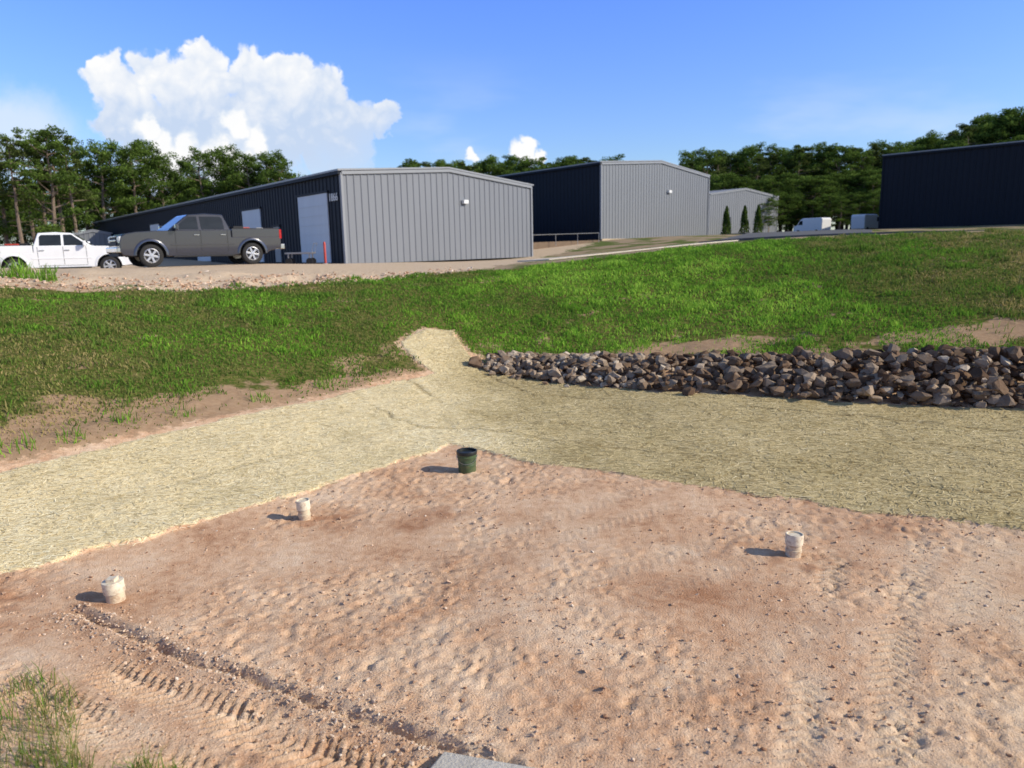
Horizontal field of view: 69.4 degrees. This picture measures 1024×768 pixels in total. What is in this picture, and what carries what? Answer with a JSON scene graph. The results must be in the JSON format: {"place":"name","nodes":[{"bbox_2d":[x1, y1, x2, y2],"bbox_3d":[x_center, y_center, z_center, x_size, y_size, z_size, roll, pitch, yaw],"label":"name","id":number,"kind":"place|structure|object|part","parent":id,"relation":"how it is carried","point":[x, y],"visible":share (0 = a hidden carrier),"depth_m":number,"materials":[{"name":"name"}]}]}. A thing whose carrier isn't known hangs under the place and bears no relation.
{"place":"outdoors","nodes":[
{"label":"outdoors","id":0,"kind":"place"},
{"bbox_2d":[0,224,1023,767],"bbox_3d":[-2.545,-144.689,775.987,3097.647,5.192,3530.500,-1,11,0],"label":"ground","id":1,"kind":"structure","parent":0,"point":[498,662],"depth_m":7.09,"materials":[{"name":"soil"}]},
{"bbox_2d":[0,161,20,230],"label":"broadleaf tree","id":2,"kind":"object","parent":1,"relation":"on","point":[6,204],"visible":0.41,"depth_m":82.44,"materials":[{"name":"green plant"}]},
{"bbox_2d":[0,132,39,243],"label":"broadleaf tree","id":3,"kind":"object","parent":1,"relation":"on","point":[12,229],"visible":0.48,"depth_m":83.19,"materials":[{"name":"green plant"}]},
{"bbox_2d":[0,136,45,242],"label":"pine tree","id":4,"kind":"object","parent":1,"relation":"on","point":[17,153],"visible":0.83,"depth_m":77.20,"materials":[{"name":"green plant"}]},
{"bbox_2d":[0,256,60,282],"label":"weeds","id":5,"kind":"object","parent":1,"relation":"on","point":[18,269],"visible":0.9,"depth_m":21.56,"materials":[{"name":"green plant"}]},
{"bbox_2d":[5,134,56,243],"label":"pine tree","id":6,"kind":"object","parent":1,"relation":"on","point":[19,136],"visible":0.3,"depth_m":80.71,"materials":[{"name":"green plant"}]},
{"bbox_2d":[11,139,71,226],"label":"pine tree","id":7,"kind":"object","parent":1,"relation":"on","point":[44,217],"visible":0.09,"depth_m":85.41,"materials":[{"name":"green plant"}]},
{"bbox_2d":[2,124,93,232],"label":"broadleaf tree","id":8,"kind":"object","parent":1,"relation":"on","point":[46,148],"visible":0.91,"depth_m":78.61,"materials":[{"name":"green plant"}]},
{"bbox_2d":[25,130,93,232],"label":"pine tree","id":9,"kind":"object","parent":1,"relation":"on","point":[40,157],"visible":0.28,"depth_m":82.31,"materials":[{"name":"green plant"}]},
{"bbox_2d":[0,232,131,268],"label":"pickup truck","id":10,"kind":"object","parent":1,"relation":"on","point":[64,250],"visible":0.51,"depth_m":32.53,"materials":[{"name":"white paint"}]},
{"bbox_3d":[-20.232,-6.293,32.361,0.840,0.465,0.155,-6,12,-25],"label":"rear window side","id":11,"kind":"part","parent":10,"relation":"part of","materials":[{"name":"black glass"}]},
{"bbox_3d":[-19.354,-6.386,32.764,0.900,0.465,0.155,-6,12,-25],"label":"front window","id":12,"kind":"part","parent":10,"relation":"part of","materials":[{"name":"black glass"}]},
{"bbox_2d":[41,135,101,233],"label":"pine tree","id":13,"kind":"object","parent":1,"relation":"on","point":[78,164],"visible":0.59,"depth_m":80.76,"materials":[{"name":"green plant"}]},
{"bbox_2d":[61,145,122,229],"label":"broadleaf tree","id":14,"kind":"object","parent":1,"relation":"on","point":[89,168],"visible":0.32,"depth_m":92.24,"materials":[{"name":"green plant"}]},
{"bbox_2d":[73,229,112,254],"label":"storage shed","id":15,"kind":"structure","parent":1,"relation":"on","point":[96,237],"depth_m":81.12,"materials":[{"name":"grey metal"}]},
{"bbox_2d":[0,662,192,767],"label":"weeds","id":16,"kind":"object","parent":1,"relation":"on","point":[74,760],"visible":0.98,"depth_m":4.42,"materials":[{"name":"green plant"}]},
{"bbox_2d":[56,142,140,228],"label":"broadleaf tree","id":17,"kind":"object","parent":1,"relation":"on","point":[101,157],"visible":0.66,"depth_m":90.34,"materials":[{"name":"green plant"}]},
{"bbox_2d":[101,575,125,603],"bbox_3d":[-3.541,1.926,6.613,0.181,0.424,0.181,-4,12,1],"label":"capped pipe","id":18,"kind":"object","parent":1,"relation":"on","point":[113,589],"visible":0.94,"depth_m":6.54,"materials":[{"name":"white plastic"}]},
{"bbox_2d":[74,138,153,217],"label":"broadleaf tree","id":19,"kind":"object","parent":1,"relation":"on","point":[105,187],"visible":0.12,"depth_m":93.39,"materials":[{"name":"green plant"}]},
{"bbox_2d":[94,140,176,219],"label":"broadleaf tree","id":20,"kind":"object","parent":1,"relation":"on","point":[124,156],"visible":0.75,"depth_m":91.35,"materials":[{"name":"green plant"}]},
{"bbox_2d":[0,170,273,244],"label":"distant treeline","id":21,"kind":"object","parent":1,"relation":"on","point":[26,232],"visible":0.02,"depth_m":104.85,"materials":[{"name":"green plant"}]},
{"bbox_2d":[110,138,188,213],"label":"broadleaf tree","id":22,"kind":"object","parent":1,"relation":"on","point":[151,147],"visible":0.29,"depth_m":95.61,"materials":[{"name":"green plant"}]},
{"bbox_2d":[135,149,199,209],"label":"broadleaf tree","id":23,"kind":"object","parent":1,"relation":"on","point":[158,160],"visible":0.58,"depth_m":94.03,"materials":[{"name":"green plant"}]},
{"bbox_2d":[157,174,196,203],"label":"broadleaf tree","id":24,"kind":"object","parent":1,"relation":"on","point":[174,191],"visible":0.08,"depth_m":100.32,"materials":[{"name":"green plant"}]},
{"bbox_2d":[164,159,207,200],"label":"broadleaf tree","id":25,"kind":"object","parent":1,"relation":"on","point":[187,177],"visible":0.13,"depth_m":101.49,"materials":[{"name":"green plant"}]},
{"bbox_2d":[106,214,284,266],"bbox_3d":[-12.030,-5.521,28.354,6.080,1.915,2.500,-9,13,-37],"label":"pickup truck","id":26,"kind":"object","parent":1,"relation":"on","point":[199,235],"visible":1,"depth_m":27.51,"materials":[{"name":"grey paint"}]},
{"bbox_3d":[-12.031,-5.919,27.163,0.900,0.465,0.155,-9,13,-37],"label":"front window","id":27,"kind":"part","parent":26,"relation":"part of","materials":[{"name":"black glass"}]},
{"bbox_3d":[-11.269,-6.045,27.750,0.840,0.465,0.155,-9,13,-37],"label":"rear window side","id":28,"kind":"part","parent":26,"relation":"part of","materials":[{"name":"black glass"}]},
{"bbox_2d":[173,146,230,201],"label":"broadleaf tree","id":29,"kind":"object","parent":1,"relation":"on","point":[206,162],"visible":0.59,"depth_m":95.69,"materials":[{"name":"green plant"}]},
{"bbox_2d":[179,143,257,198],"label":"broadleaf tree","id":30,"kind":"object","parent":1,"relation":"on","point":[218,158],"visible":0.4,"depth_m":96.98,"materials":[{"name":"green plant"}]},
{"bbox_2d":[213,149,256,194],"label":"broadleaf tree","id":31,"kind":"object","parent":1,"relation":"on","point":[235,158],"visible":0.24,"depth_m":97.71,"materials":[{"name":"green plant"}]},
{"bbox_2d":[215,153,269,190],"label":"broadleaf tree","id":32,"kind":"object","parent":1,"relation":"on","point":[248,161],"visible":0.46,"depth_m":95.53,"materials":[{"name":"green plant"}]},
{"bbox_2d":[233,149,296,186],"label":"broadleaf tree","id":33,"kind":"object","parent":1,"relation":"on","point":[262,157],"visible":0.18,"depth_m":96.72,"materials":[{"name":"green plant"}]},
{"bbox_2d":[246,152,302,187],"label":"broadleaf tree","id":34,"kind":"object","parent":1,"relation":"on","point":[281,165],"visible":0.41,"depth_m":94.51,"materials":[{"name":"green plant"}]},
{"bbox_2d":[285,243,316,263],"bbox_3d":[-10.078,-6.228,35.420,1.430,1.016,0.700,-1,11,0],"label":"utility cart","id":35,"kind":"object","parent":1,"relation":"on","point":[292,260],"visible":0.96,"depth_m":35.15,"materials":[{"name":"metal"}]},
{"bbox_2d":[296,498,310,520],"bbox_3d":[-2.389,1.547,8.530,0.155,0.445,0.156,-3,12,0],"label":"capped pipe","id":36,"kind":"object","parent":1,"relation":"on","point":[303,507],"visible":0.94,"depth_m":8.46,"materials":[{"name":"white plastic"}]},
{"bbox_2d":[92,167,533,263],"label":"metal warehouse","id":37,"kind":"structure","parent":1,"relation":"on","point":[373,215],"depth_m":42.75,"materials":[{"name":"grey metal"}]},
{"bbox_2d":[150,224,158,230],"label":"door","id":38,"kind":"structure","parent":37,"relation":"in","point":[154,227],"depth_m":68.55,"materials":[{"name":"metal"}]},
{"bbox_2d":[198,256,210,260],"bbox_3d":[-23.911,-11.159,57.123,0.060,3.300,3.400,-9,13,-37],"label":"door","id":39,"kind":"structure","parent":37,"relation":"in","point":[199,258],"depth_m":57.23,"materials":[{"name":"metal"}]},
{"bbox_2d":[242,209,264,261],"bbox_3d":[-16.871,-9.628,48.160,0.060,3.300,3.400,-9,13,-37],"label":"door","id":40,"kind":"structure","parent":37,"relation":"in","point":[249,216],"depth_m":47.67,"materials":[{"name":"metal"}]},
{"bbox_2d":[273,227,281,261],"bbox_3d":[-14.226,-8.466,44.919,0.060,2.100,0.900,-9,13,-37],"label":"door","id":41,"kind":"structure","parent":37,"relation":"in","point":[278,253],"depth_m":44.93,"materials":[{"name":"metal"}]},
{"bbox_2d":[297,193,331,262],"bbox_3d":[-10.813,-8.458,40.417,0.060,3.600,3.900,-9,13,-37],"label":"door","id":42,"kind":"structure","parent":37,"relation":"in","point":[318,199],"depth_m":40.22,"materials":[{"name":"metal"}]},
{"bbox_2d":[323,242,328,263],"bbox_3d":[-9.034,-6.280,35.720,0.280,1.170,0.280,-1,11,0],"label":"bollard","id":43,"kind":"object","parent":1,"relation":"on","point":[324,250],"visible":0.82,"depth_m":35.66,"materials":[{"name":"metal"}]},
{"bbox_2d":[456,447,476,473],"bbox_3d":[-0.613,1.078,10.085,0.290,0.362,0.287,-1,11,0],"label":"green bucket","id":44,"kind":"object","parent":1,"relation":"on","point":[466,457],"visible":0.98,"depth_m":9.99,"materials":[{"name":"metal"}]},
{"bbox_2d":[431,752,532,767],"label":"concrete slab","id":45,"kind":"structure","parent":1,"relation":"on","point":[448,760],"depth_m":4.30,"materials":[{"name":"grey concrete"}]},
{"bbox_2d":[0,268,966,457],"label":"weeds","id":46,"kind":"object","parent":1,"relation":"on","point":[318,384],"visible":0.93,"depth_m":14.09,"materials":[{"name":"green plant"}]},
{"bbox_2d":[388,154,624,175],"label":"distant treeline","id":47,"kind":"object","parent":1,"relation":"on","point":[491,166],"visible":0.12,"depth_m":127.62,"materials":[{"name":"green plant"}]},
{"bbox_2d":[0,227,1023,458],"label":"grass","id":48,"kind":"structure","parent":1,"relation":"on","point":[991,235],"depth_m":19.23,"materials":[{"name":"green plant"}]},
{"bbox_2d":[0,328,1023,573],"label":"straw mat","id":49,"kind":"object","parent":1,"relation":"on","point":[612,444],"visible":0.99,"depth_m":10.73,"materials":[{"name":"beige wicker"}]},
{"bbox_2d":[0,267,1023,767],"bbox_3d":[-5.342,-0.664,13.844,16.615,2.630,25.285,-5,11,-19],"label":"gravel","id":50,"kind":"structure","parent":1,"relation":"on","point":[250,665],"depth_m":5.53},
{"bbox_2d":[533,240,599,248],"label":"soil embankment","id":51,"kind":"structure","parent":1,"relation":"on","point":[538,245],"depth_m":57.69,"materials":[{"name":"soil"}]},
{"bbox_2d":[537,233,598,245],"bbox_3d":[4.265,-11.273,57.627,6.430,0.980,0.056,-8,12,-32],"label":"handrail","id":52,"kind":"object","parent":1,"relation":"on","point":[569,233],"visible":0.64,"depth_m":57.85,"materials":[{"name":"metal"}]},
{"bbox_2d":[496,160,710,241],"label":"metal warehouse","id":53,"kind":"structure","parent":1,"relation":"on","point":[609,200],"depth_m":64.85,"materials":[{"name":"grey metal"}]},
{"bbox_2d":[720,206,731,234],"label":"arborvitae tree","id":54,"kind":"object","parent":1,"relation":"on","point":[726,229],"visible":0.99,"depth_m":94.67,"materials":[{"name":"green plant"}]},
{"bbox_2d":[708,188,778,234],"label":"metal warehouse","id":55,"kind":"structure","parent":1,"relation":"on","point":[735,201],"depth_m":101.38,"materials":[{"name":"grey metal"}]},
{"bbox_2d":[738,205,749,232],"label":"arborvitae tree","id":56,"kind":"object","parent":1,"relation":"on","point":[744,224],"visible":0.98,"depth_m":94.66,"materials":[{"name":"green plant"}]},
{"bbox_2d":[468,343,1023,407],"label":"riprap rocks","id":57,"kind":"object","parent":1,"relation":"on","point":[990,366],"visible":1,"depth_m":14.05,"materials":[{"name":"stone"}]},
{"bbox_2d":[752,204,762,232],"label":"arborvitae tree","id":58,"kind":"object","parent":1,"relation":"on","point":[757,217],"visible":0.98,"depth_m":94.65,"materials":[{"name":"green plant"}]},
{"bbox_2d":[785,531,803,557],"bbox_3d":[2.746,1.667,7.221,0.168,0.430,0.168,1,9,0],"label":"capped pipe","id":59,"kind":"object","parent":1,"relation":"on","point":[794,540],"visible":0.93,"depth_m":7.15,"materials":[{"name":"white plastic"}]},
{"bbox_2d":[793,217,830,230],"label":"cargo van","id":60,"kind":"object","parent":1,"relation":"on","point":[808,224],"visible":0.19,"depth_m":87.07,"materials":[{"name":"white paint"}]},
{"bbox_2d":[676,106,1023,231],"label":"distant treeline","id":61,"kind":"object","parent":1,"relation":"on","point":[801,183],"visible":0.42,"depth_m":119.66,"materials":[{"name":"green plant"}]},
{"bbox_2d":[851,214,878,228],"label":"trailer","id":62,"kind":"object","parent":1,"relation":"on","point":[864,221],"visible":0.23,"depth_m":81.06,"materials":[{"name":"white paint"}]},
{"bbox_2d":[878,140,1023,228],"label":"metal warehouse","id":63,"kind":"structure","parent":1,"relation":"on","point":[977,185],"depth_m":61.74,"materials":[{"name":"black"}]},
{"bbox_2d":[0,0,1023,244],"label":"sky","id":64,"kind":"structure","parent":0,"point":[326,84],"materials":[{"name":"blue"}]},
{"bbox_2d":[517,240,739,261],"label":"concrete driveway","id":65,"kind":"structure","parent":0,"point":[616,252],"depth_m":33.16,"materials":[{"name":"grey concrete"}]},
{"bbox_2d":[698,229,1023,242],"bbox_3d":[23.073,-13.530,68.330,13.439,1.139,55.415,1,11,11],"label":"asphalt road","id":66,"kind":"structure","parent":0,"point":[762,234],"depth_m":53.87,"materials":[{"name":"grey asphalt"}]}
]}

